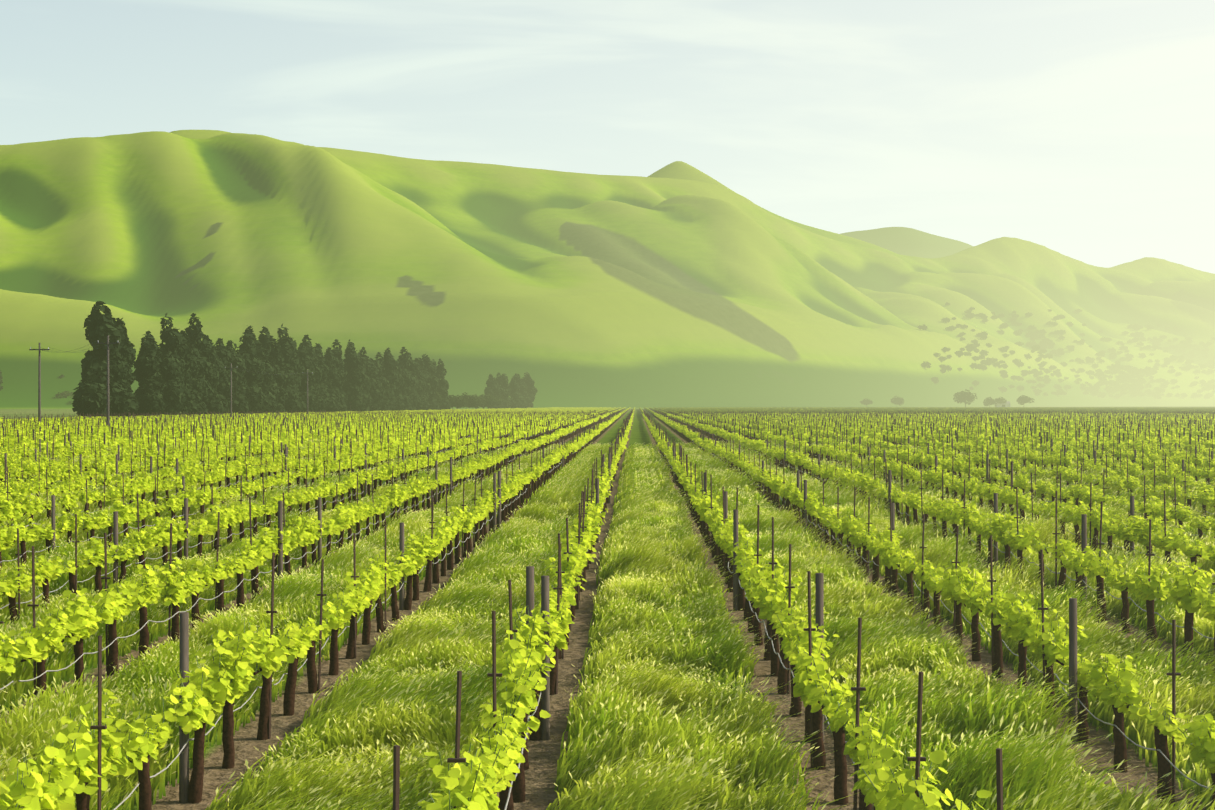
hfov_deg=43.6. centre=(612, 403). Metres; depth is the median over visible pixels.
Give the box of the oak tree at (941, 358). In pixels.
[939,356,946,360]
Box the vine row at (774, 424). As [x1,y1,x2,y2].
[771,419,785,428]
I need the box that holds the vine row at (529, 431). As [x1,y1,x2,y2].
[522,420,535,440]
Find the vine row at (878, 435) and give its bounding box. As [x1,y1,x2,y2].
[859,425,885,446]
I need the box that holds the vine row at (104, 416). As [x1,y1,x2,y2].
[94,413,117,418]
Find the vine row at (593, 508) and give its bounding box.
[568,464,608,583]
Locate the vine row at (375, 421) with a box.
[359,417,376,424]
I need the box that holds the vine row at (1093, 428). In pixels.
[1077,419,1118,431]
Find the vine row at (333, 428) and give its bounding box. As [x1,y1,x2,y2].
[321,420,345,431]
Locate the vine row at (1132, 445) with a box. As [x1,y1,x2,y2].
[1078,428,1146,451]
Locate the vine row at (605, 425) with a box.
[600,417,606,434]
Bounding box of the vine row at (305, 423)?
[290,421,312,425]
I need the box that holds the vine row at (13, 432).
[1,424,16,434]
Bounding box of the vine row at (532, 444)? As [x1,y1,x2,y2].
[520,427,539,455]
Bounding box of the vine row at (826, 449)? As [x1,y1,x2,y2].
[808,432,841,462]
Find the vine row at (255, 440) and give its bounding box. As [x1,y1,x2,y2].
[243,427,287,443]
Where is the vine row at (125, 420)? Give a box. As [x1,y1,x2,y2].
[99,414,127,421]
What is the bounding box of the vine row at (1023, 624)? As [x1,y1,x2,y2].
[874,499,1087,714]
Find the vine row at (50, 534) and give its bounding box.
[0,474,185,570]
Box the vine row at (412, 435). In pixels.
[399,426,423,440]
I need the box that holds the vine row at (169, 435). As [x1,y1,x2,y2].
[122,427,178,440]
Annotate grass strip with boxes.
[0,508,60,532]
[0,548,126,614]
[0,571,42,623]
[0,605,134,713]
[0,661,255,809]
[0,735,95,809]
[1,533,61,571]
[2,512,112,555]
[3,583,211,662]
[5,534,182,583]
[8,473,35,481]
[8,493,62,502]
[16,480,62,490]
[21,491,112,516]
[32,485,105,498]
[45,500,180,542]
[61,561,264,617]
[68,456,94,471]
[73,625,325,730]
[75,481,161,509]
[87,471,133,490]
[108,504,207,522]
[108,529,236,560]
[124,459,175,475]
[127,483,191,505]
[148,515,265,544]
[158,534,312,586]
[167,487,236,514]
[167,570,383,660]
[171,480,224,492]
[196,493,304,529]
[205,734,498,809]
[206,656,509,809]
[215,476,243,488]
[218,490,269,500]
[219,457,237,461]
[219,528,347,563]
[230,465,276,482]
[244,541,423,612]
[251,481,332,514]
[258,484,301,492]
[264,468,298,474]
[264,507,374,543]
[276,477,316,486]
[296,481,351,508]
[300,535,440,586]
[311,498,405,529]
[312,468,378,499]
[313,610,525,714]
[329,468,355,475]
[335,493,421,517]
[345,473,388,488]
[359,510,472,561]
[360,466,408,483]
[366,478,438,508]
[373,509,479,545]
[374,577,539,654]
[375,459,420,477]
[391,456,431,471]
[397,477,449,497]
[403,466,465,491]
[415,497,488,525]
[420,550,561,612]
[425,466,474,483]
[436,487,508,517]
[438,459,484,477]
[448,475,509,501]
[449,523,569,581]
[459,454,503,471]
[469,450,508,465]
[480,473,530,487]
[481,514,574,546]
[484,465,529,479]
[493,513,577,535]
[501,462,530,471]
[504,496,580,523]
[513,453,553,465]
[523,481,592,508]
[526,450,547,456]
[532,475,592,499]
[544,473,594,488]
[546,466,598,485]
[546,739,867,809]
[548,660,834,809]
[552,462,600,477]
[562,456,606,468]
[564,456,606,467]
[569,623,789,728]
[572,452,605,460]
[575,448,607,460]
[580,443,614,453]
[581,442,613,452]
[585,587,755,655]
[590,547,733,615]
[595,529,716,585]
[599,521,706,561]
[606,506,697,539]
[609,494,690,527]
[613,481,684,508]
[614,487,691,514]
[616,478,677,496]
[617,471,674,490]
[618,467,670,484]
[619,457,672,479]
[621,459,666,476]
[622,451,663,466]
[622,452,667,469]
[624,447,660,459]
[625,442,658,452]
[625,446,656,455]
[675,442,699,449]
[677,448,703,453]
[677,448,712,456]
[682,451,721,461]
[683,454,729,464]
[688,455,733,468]
[692,463,737,474]
[692,468,739,475]
[696,466,755,482]
[696,470,765,492]
[707,482,760,501]
[712,488,774,508]
[716,442,750,455]
[717,439,741,445]
[718,499,789,518]
[724,448,763,460]
[728,504,819,535]
[734,453,778,465]
[738,458,775,472]
[741,514,830,553]
[742,464,786,475]
[746,465,792,478]
[752,531,864,569]
[756,439,786,447]
[760,548,899,609]
[761,442,797,454]
[761,471,818,488]
[768,445,808,458]
[779,473,857,509]
[779,478,824,499]
[779,590,972,652]
[788,459,829,471]
[791,482,886,519]
[796,460,838,474]
[807,489,902,529]
[808,458,867,476]
[817,509,912,544]
[821,449,856,460]
[821,463,885,484]
[824,607,1028,724]
[838,474,887,487]
[843,439,870,448]
[843,517,976,561]
[845,667,1204,809]
[851,477,928,496]
[867,477,948,508]
[867,527,1023,587]
[881,489,958,515]
[885,468,931,484]
[896,493,1002,525]
[897,544,1066,617]
[904,473,970,487]
[922,476,1009,496]
[926,712,1214,809]
[928,504,1050,541]
[941,579,1178,660]
[944,485,999,502]
[956,449,996,457]
[957,470,997,478]
[959,511,1101,565]
[967,454,1021,467]
[973,490,1048,511]
[976,467,1055,488]
[998,499,1076,523]
[998,542,1161,586]
[999,476,1053,493]
[1002,616,1214,725]
[1019,459,1075,468]
[1024,465,1095,479]
[1025,477,1123,502]
[1039,461,1082,471]
[1042,500,1176,542]
[1045,542,1214,618]
[1050,465,1129,488]
[1057,483,1171,511]
[1074,470,1169,494]
[1080,516,1211,558]
[1089,658,1214,809]
[1097,496,1214,522]
[1111,571,1214,658]
[1114,489,1149,501]
[1129,527,1214,584]
[1140,504,1214,539]
[1152,478,1214,492]
[1161,480,1213,511]
[1192,477,1214,488]
[1192,503,1214,517]
[1192,528,1214,540]
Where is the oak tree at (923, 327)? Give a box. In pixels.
[918,324,926,330]
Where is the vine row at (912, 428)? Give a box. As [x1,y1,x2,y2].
[906,420,935,431]
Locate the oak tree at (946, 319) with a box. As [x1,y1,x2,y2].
[941,317,949,322]
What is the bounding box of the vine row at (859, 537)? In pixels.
[802,480,879,584]
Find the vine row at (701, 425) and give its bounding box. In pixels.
[697,418,705,432]
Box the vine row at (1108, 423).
[1092,417,1126,426]
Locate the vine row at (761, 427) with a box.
[754,417,769,430]
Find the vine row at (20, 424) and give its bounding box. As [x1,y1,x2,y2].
[8,418,47,426]
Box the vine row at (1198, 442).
[1191,433,1214,452]
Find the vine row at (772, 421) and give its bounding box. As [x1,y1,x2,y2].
[769,416,777,423]
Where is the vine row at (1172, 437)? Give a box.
[1154,428,1208,441]
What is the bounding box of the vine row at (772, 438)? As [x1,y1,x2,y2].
[766,424,791,445]
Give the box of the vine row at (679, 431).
[676,422,681,437]
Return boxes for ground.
[0,406,1214,809]
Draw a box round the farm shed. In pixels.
[995,401,1009,406]
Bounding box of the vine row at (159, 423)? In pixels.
[147,416,176,424]
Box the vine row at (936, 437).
[920,425,955,443]
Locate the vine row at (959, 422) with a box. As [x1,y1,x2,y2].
[947,416,968,425]
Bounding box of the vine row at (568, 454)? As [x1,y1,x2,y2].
[559,433,574,466]
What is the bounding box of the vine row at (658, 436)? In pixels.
[653,426,667,452]
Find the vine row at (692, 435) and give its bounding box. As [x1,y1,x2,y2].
[686,424,697,444]
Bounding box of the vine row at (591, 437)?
[581,424,593,445]
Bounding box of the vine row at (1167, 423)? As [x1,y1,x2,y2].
[1154,418,1186,424]
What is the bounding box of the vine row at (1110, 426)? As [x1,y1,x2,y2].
[1100,420,1135,429]
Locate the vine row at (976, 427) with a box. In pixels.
[965,418,996,429]
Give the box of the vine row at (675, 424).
[673,420,679,434]
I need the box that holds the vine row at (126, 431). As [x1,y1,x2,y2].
[122,421,165,434]
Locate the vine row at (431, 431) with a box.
[421,422,443,435]
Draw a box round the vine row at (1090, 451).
[1045,434,1112,459]
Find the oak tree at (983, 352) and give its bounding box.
[979,350,988,355]
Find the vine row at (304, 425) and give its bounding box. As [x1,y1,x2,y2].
[289,419,315,428]
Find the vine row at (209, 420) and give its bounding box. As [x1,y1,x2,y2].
[199,415,226,423]
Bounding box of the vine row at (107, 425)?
[90,418,126,427]
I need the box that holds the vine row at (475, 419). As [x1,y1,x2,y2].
[469,414,478,421]
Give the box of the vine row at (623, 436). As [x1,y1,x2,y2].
[614,428,628,452]
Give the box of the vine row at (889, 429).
[878,421,903,431]
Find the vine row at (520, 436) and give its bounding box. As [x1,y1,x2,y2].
[508,423,526,443]
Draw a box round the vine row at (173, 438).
[160,426,214,442]
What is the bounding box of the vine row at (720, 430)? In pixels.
[713,422,728,443]
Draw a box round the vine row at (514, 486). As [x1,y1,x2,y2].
[490,453,529,528]
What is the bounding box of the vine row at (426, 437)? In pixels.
[413,429,437,445]
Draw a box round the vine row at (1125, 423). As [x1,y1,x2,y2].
[1107,419,1137,425]
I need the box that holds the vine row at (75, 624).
[8,497,295,701]
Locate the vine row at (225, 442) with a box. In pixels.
[192,432,246,450]
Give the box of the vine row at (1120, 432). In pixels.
[1098,424,1147,436]
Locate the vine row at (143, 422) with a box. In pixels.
[124,416,154,424]
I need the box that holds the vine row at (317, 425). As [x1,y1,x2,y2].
[312,418,333,426]
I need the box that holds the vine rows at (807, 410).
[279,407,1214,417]
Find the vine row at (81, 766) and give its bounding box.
[0,553,299,809]
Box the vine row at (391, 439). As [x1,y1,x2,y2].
[367,427,400,444]
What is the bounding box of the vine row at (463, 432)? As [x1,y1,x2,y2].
[455,421,474,437]
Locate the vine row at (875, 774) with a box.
[786,571,1002,809]
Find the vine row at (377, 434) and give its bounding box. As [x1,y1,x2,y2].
[362,422,391,444]
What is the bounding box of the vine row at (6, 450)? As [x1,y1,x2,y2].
[0,438,13,454]
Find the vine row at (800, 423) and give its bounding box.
[797,417,809,424]
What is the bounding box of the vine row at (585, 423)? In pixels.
[582,416,588,430]
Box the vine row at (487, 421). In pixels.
[481,416,493,425]
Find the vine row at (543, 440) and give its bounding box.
[536,428,550,449]
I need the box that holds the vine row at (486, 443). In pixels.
[476,431,498,453]
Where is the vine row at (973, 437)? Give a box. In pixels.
[958,424,1001,443]
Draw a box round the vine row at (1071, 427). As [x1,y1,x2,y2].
[1044,418,1080,430]
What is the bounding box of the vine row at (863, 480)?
[839,454,909,525]
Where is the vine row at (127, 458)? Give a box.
[91,439,180,469]
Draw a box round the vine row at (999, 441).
[994,431,1046,451]
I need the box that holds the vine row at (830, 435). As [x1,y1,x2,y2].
[824,424,849,441]
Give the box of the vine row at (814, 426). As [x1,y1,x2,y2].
[807,418,826,430]
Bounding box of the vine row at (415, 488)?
[383,453,447,521]
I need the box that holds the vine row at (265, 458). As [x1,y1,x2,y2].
[223,441,290,465]
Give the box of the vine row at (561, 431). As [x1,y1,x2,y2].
[553,422,565,443]
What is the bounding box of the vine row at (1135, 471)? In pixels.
[1070,442,1175,485]
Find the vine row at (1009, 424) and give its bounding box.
[992,417,1019,426]
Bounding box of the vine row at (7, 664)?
[0,621,24,689]
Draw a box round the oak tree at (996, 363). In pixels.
[993,361,1000,366]
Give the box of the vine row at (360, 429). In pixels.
[349,421,372,430]
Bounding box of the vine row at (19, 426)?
[12,420,51,428]
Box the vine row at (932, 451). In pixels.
[903,436,946,457]
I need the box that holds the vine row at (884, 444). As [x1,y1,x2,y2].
[868,431,903,451]
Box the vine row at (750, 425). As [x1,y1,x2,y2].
[746,417,756,430]
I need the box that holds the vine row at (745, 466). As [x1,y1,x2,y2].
[739,453,772,498]
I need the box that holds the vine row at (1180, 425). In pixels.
[1178,419,1213,427]
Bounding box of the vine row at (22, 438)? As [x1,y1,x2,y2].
[0,427,38,445]
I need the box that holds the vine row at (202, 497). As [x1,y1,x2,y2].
[174,459,287,520]
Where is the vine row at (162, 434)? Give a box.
[141,424,189,437]
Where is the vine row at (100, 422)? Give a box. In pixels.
[83,418,105,424]
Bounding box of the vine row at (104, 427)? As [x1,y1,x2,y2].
[78,423,117,430]
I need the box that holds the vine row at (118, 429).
[88,424,131,434]
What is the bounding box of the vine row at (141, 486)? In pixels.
[78,448,212,513]
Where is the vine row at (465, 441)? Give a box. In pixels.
[453,428,475,447]
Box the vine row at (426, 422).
[422,415,436,423]
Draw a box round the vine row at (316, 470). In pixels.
[280,439,355,488]
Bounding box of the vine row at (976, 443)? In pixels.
[956,433,999,450]
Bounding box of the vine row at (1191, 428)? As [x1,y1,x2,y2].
[1164,420,1213,430]
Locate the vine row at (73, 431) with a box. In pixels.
[55,423,105,434]
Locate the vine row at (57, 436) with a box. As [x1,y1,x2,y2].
[0,428,67,441]
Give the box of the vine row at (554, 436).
[547,426,560,445]
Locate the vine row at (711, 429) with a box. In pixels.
[706,420,718,439]
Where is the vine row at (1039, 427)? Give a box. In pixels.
[1020,420,1056,431]
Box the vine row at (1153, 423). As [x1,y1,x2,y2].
[1140,418,1178,426]
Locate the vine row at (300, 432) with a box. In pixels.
[287,422,319,434]
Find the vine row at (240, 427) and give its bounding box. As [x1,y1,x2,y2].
[228,421,258,429]
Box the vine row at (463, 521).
[429,470,503,583]
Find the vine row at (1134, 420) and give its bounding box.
[1117,415,1142,422]
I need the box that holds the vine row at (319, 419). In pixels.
[307,415,324,421]
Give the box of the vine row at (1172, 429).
[1151,421,1198,433]
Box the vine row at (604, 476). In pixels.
[588,450,615,529]
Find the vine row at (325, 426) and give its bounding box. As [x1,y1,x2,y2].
[316,419,340,428]
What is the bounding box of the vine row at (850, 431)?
[838,422,859,435]
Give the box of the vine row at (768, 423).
[763,417,771,428]
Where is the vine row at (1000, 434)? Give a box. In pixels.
[994,423,1032,438]
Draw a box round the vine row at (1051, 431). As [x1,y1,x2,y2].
[1024,420,1063,434]
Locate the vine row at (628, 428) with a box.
[620,419,630,432]
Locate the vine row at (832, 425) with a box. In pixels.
[820,417,836,427]
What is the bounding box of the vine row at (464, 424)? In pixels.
[458,417,470,427]
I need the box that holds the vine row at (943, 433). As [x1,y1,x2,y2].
[925,427,957,438]
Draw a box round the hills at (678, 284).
[0,130,1214,408]
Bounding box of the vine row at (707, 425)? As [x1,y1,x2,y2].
[703,419,712,437]
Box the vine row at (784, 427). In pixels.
[782,421,796,430]
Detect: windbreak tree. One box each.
[0,370,2,390]
[72,301,129,416]
[106,318,138,416]
[110,337,138,416]
[133,336,163,399]
[135,331,164,415]
[135,337,165,415]
[158,313,187,414]
[162,346,189,414]
[179,330,199,414]
[185,313,212,414]
[189,364,207,414]
[200,341,228,413]
[201,335,222,414]
[215,338,237,412]
[215,341,233,413]
[225,340,250,413]
[233,349,250,407]
[237,334,264,413]
[242,325,267,391]
[252,364,265,413]
[258,326,279,396]
[259,348,278,412]
[268,339,288,411]
[277,324,300,411]
[279,336,301,412]
[294,349,306,411]
[297,343,317,411]
[298,350,316,410]
[302,334,317,411]
[310,355,324,411]
[313,343,328,399]
[316,351,329,411]
[323,349,338,411]
[324,347,344,410]
[331,339,344,390]
[334,348,347,411]
[338,356,347,409]
[343,339,363,396]
[343,361,364,411]
[344,343,364,410]
[358,347,373,410]
[359,359,372,405]
[361,383,366,410]
[366,361,382,410]
[368,358,382,407]
[374,352,388,395]
[374,359,391,410]
[382,347,399,409]
[390,361,400,410]
[395,361,409,409]
[396,347,413,409]
[403,369,413,407]
[408,352,418,409]
[411,370,422,409]
[413,357,424,396]
[413,360,423,409]
[418,358,427,402]
[418,369,428,409]
[419,375,428,409]
[421,356,433,409]
[425,357,438,409]
[430,359,439,409]
[435,359,449,407]
[436,371,450,409]
[484,374,496,408]
[487,377,503,408]
[495,372,504,407]
[501,374,510,407]
[503,374,514,407]
[509,373,522,401]
[510,380,521,407]
[518,374,524,403]
[520,380,525,407]
[521,371,528,391]
[522,381,528,407]
[526,374,537,407]
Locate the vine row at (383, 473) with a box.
[360,442,421,497]
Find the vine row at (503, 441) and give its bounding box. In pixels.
[494,428,512,448]
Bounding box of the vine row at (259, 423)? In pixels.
[241,417,263,425]
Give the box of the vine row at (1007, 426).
[992,418,1020,429]
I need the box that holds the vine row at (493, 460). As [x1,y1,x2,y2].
[475,439,508,479]
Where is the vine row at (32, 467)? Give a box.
[0,443,91,482]
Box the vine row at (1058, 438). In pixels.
[1032,426,1085,442]
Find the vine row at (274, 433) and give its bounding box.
[252,424,289,438]
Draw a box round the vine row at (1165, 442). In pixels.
[1124,429,1191,451]
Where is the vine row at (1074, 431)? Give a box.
[1059,423,1096,433]
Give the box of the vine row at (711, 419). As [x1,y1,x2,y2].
[706,414,715,426]
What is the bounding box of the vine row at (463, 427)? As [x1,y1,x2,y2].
[458,420,470,435]
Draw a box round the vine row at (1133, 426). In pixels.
[1126,421,1162,429]
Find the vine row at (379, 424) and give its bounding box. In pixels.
[366,417,385,427]
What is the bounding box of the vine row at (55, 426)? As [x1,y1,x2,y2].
[36,417,80,428]
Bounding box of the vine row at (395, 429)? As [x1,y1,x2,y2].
[378,419,401,432]
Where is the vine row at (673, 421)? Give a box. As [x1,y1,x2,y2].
[668,415,676,430]
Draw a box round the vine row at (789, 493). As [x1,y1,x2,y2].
[760,458,816,530]
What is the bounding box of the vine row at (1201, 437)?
[1182,426,1214,440]
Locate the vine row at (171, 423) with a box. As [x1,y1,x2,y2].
[168,416,197,425]
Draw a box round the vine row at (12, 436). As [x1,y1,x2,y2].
[1,425,30,439]
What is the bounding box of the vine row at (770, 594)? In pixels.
[713,488,814,716]
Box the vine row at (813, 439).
[805,426,830,444]
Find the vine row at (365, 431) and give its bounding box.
[355,422,379,434]
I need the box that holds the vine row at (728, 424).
[723,419,730,432]
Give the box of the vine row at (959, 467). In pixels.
[934,445,1010,489]
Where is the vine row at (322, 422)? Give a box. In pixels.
[312,417,330,423]
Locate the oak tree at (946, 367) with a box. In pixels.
[942,364,950,369]
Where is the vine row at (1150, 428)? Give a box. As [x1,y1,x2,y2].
[1134,419,1179,430]
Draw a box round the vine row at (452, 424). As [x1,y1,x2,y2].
[443,419,458,428]
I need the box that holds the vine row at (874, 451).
[855,435,891,463]
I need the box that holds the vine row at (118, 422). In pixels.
[95,418,127,426]
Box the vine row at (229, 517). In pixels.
[120,475,284,574]
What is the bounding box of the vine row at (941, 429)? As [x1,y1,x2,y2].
[932,421,961,435]
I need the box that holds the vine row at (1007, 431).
[994,424,1029,435]
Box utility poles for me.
[29,335,312,426]
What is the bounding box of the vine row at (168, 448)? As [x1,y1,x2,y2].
[121,434,195,458]
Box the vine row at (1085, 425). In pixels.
[1065,418,1098,427]
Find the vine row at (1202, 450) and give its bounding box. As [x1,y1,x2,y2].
[1141,433,1214,456]
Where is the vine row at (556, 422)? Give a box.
[553,416,561,429]
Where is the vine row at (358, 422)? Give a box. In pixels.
[357,415,373,424]
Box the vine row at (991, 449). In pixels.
[950,431,1005,457]
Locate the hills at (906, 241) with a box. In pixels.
[841,227,972,257]
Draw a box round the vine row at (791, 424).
[785,417,797,426]
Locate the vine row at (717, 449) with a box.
[709,433,728,462]
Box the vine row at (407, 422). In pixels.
[401,417,417,423]
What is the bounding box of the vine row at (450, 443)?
[429,430,457,455]
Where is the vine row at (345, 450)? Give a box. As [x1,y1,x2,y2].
[336,430,383,457]
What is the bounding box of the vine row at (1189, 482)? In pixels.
[1171,457,1214,494]
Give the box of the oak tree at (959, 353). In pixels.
[955,350,963,356]
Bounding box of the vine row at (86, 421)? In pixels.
[66,415,96,423]
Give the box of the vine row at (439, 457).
[415,439,451,472]
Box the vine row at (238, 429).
[222,421,258,433]
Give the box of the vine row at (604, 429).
[603,417,607,432]
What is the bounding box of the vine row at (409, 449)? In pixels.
[396,429,433,459]
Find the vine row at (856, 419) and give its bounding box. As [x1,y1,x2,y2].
[849,415,863,422]
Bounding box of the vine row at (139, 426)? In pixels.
[108,421,145,430]
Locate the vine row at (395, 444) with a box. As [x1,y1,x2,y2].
[382,431,415,453]
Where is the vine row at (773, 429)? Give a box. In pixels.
[765,422,778,434]
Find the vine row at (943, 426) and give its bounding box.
[939,419,963,430]
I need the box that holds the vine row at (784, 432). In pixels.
[775,422,794,436]
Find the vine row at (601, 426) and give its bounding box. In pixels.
[595,418,603,436]
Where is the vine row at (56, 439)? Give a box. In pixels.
[41,428,103,442]
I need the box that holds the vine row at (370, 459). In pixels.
[351,435,396,473]
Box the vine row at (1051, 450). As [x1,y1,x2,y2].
[996,432,1059,457]
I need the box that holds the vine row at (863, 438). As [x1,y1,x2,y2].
[844,427,869,447]
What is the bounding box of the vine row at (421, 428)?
[410,419,429,432]
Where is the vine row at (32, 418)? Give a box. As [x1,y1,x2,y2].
[25,413,54,419]
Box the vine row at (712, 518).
[690,470,746,583]
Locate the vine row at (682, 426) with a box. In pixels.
[679,419,687,440]
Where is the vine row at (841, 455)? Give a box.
[830,439,873,471]
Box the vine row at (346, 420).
[331,415,349,422]
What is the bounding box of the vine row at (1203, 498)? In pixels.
[1088,454,1214,516]
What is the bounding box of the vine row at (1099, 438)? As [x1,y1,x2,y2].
[1072,429,1123,442]
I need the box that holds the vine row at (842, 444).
[826,432,856,453]
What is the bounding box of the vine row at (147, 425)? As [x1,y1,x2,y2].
[123,419,158,428]
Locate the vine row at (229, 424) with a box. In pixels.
[213,418,241,426]
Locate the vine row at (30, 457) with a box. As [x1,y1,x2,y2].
[0,436,68,465]
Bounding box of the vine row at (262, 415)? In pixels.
[255,412,273,418]
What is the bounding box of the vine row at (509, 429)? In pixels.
[501,420,515,437]
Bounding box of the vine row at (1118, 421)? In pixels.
[1099,416,1130,424]
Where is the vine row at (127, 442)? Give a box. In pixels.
[98,428,163,450]
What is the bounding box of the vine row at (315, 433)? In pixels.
[288,423,324,437]
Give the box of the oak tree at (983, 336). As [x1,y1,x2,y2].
[979,334,987,339]
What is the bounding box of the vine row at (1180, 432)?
[1167,423,1214,438]
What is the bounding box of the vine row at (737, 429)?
[736,422,747,437]
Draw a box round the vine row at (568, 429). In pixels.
[563,420,572,439]
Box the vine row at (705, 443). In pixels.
[700,431,717,455]
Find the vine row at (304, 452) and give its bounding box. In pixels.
[288,435,338,458]
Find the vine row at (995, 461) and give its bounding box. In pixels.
[945,436,1010,474]
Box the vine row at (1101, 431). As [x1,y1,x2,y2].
[1086,424,1126,433]
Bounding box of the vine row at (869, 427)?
[862,420,878,429]
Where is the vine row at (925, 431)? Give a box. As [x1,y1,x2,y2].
[904,423,929,435]
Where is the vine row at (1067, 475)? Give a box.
[1005,447,1090,487]
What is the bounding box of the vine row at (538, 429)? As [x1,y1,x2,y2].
[532,420,543,438]
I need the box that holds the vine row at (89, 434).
[70,424,122,438]
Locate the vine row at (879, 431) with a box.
[869,422,896,443]
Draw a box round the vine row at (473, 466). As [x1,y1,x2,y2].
[442,445,483,495]
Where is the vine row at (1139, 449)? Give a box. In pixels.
[1096,432,1170,459]
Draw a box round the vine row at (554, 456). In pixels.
[544,439,567,481]
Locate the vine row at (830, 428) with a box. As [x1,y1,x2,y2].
[822,419,841,432]
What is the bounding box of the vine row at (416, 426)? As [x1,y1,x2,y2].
[401,420,419,430]
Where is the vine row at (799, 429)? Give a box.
[793,423,808,434]
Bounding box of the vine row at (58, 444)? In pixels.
[50,429,122,450]
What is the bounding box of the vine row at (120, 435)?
[101,425,152,437]
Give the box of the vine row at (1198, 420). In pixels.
[1175,416,1206,422]
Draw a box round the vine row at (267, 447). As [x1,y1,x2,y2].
[233,430,290,459]
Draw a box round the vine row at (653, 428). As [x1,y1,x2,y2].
[650,419,655,439]
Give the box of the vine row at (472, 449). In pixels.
[450,433,481,463]
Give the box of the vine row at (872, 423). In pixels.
[869,418,885,427]
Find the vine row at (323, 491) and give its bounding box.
[281,459,372,515]
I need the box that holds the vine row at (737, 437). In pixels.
[731,425,747,448]
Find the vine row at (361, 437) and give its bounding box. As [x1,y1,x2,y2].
[327,426,365,442]
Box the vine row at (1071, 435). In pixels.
[1028,422,1074,437]
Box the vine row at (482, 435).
[471,423,490,442]
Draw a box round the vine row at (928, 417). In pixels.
[920,412,938,419]
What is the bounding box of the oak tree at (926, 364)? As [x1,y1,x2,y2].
[922,361,930,367]
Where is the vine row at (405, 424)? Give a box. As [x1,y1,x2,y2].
[391,417,409,427]
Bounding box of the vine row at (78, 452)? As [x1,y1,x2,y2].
[65,437,146,458]
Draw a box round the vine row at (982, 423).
[968,417,990,424]
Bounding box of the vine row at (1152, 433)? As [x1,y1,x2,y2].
[1137,424,1184,438]
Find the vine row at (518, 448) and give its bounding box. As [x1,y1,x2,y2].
[506,433,527,466]
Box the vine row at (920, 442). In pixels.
[910,430,956,450]
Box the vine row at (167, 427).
[140,421,175,430]
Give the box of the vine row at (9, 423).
[3,418,34,424]
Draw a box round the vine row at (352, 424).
[338,420,361,426]
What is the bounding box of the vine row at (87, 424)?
[60,419,92,425]
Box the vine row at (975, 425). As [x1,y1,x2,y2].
[968,419,994,428]
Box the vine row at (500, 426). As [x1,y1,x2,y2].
[496,418,507,428]
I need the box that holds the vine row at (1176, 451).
[1168,443,1214,464]
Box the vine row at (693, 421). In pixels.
[691,416,697,430]
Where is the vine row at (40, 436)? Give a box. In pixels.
[28,424,86,438]
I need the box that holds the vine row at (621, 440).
[612,429,627,458]
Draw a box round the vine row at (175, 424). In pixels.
[158,418,192,425]
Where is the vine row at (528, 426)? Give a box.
[523,419,531,429]
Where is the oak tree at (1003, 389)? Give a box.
[998,386,1006,391]
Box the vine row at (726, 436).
[720,424,736,443]
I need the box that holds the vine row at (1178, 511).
[1119,475,1214,540]
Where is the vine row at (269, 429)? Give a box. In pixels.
[258,422,285,432]
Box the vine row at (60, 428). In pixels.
[16,421,65,430]
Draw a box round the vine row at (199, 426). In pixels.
[176,418,209,428]
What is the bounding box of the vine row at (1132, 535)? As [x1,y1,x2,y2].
[1011,473,1188,572]
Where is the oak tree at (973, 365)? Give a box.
[970,363,978,368]
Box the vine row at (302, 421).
[289,417,307,423]
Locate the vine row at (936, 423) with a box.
[923,416,944,425]
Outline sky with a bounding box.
[0,0,1214,273]
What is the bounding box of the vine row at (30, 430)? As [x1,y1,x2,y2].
[0,421,43,432]
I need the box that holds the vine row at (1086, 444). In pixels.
[1037,427,1099,450]
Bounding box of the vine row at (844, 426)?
[834,420,853,428]
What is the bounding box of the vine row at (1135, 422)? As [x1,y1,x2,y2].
[1130,417,1164,424]
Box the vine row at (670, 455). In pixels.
[664,439,682,482]
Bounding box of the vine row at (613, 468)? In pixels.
[597,447,617,490]
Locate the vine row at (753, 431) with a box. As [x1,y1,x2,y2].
[745,421,759,439]
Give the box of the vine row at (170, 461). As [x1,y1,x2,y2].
[151,434,233,469]
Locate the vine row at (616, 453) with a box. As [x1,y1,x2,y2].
[605,441,620,479]
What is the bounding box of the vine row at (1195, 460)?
[1111,435,1203,475]
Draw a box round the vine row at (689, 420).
[687,416,692,428]
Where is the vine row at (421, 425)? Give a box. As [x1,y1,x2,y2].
[420,419,432,426]
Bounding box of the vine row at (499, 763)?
[393,575,567,809]
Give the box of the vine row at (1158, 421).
[1147,416,1175,423]
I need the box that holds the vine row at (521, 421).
[512,415,523,426]
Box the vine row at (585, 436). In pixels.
[575,425,590,451]
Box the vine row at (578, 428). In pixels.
[574,418,579,434]
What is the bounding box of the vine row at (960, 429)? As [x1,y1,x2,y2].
[945,421,965,431]
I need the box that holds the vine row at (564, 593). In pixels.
[505,492,595,714]
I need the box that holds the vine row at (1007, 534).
[904,470,1038,576]
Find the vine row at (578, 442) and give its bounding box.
[568,430,583,458]
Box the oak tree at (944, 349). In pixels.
[942,347,949,351]
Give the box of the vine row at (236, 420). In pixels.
[227,415,247,421]
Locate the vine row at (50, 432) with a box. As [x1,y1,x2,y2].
[1,423,53,437]
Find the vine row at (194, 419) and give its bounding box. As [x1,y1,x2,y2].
[182,414,209,421]
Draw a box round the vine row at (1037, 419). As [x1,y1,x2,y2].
[1030,415,1051,420]
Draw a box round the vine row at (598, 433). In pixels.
[594,423,600,439]
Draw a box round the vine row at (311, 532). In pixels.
[277,474,389,576]

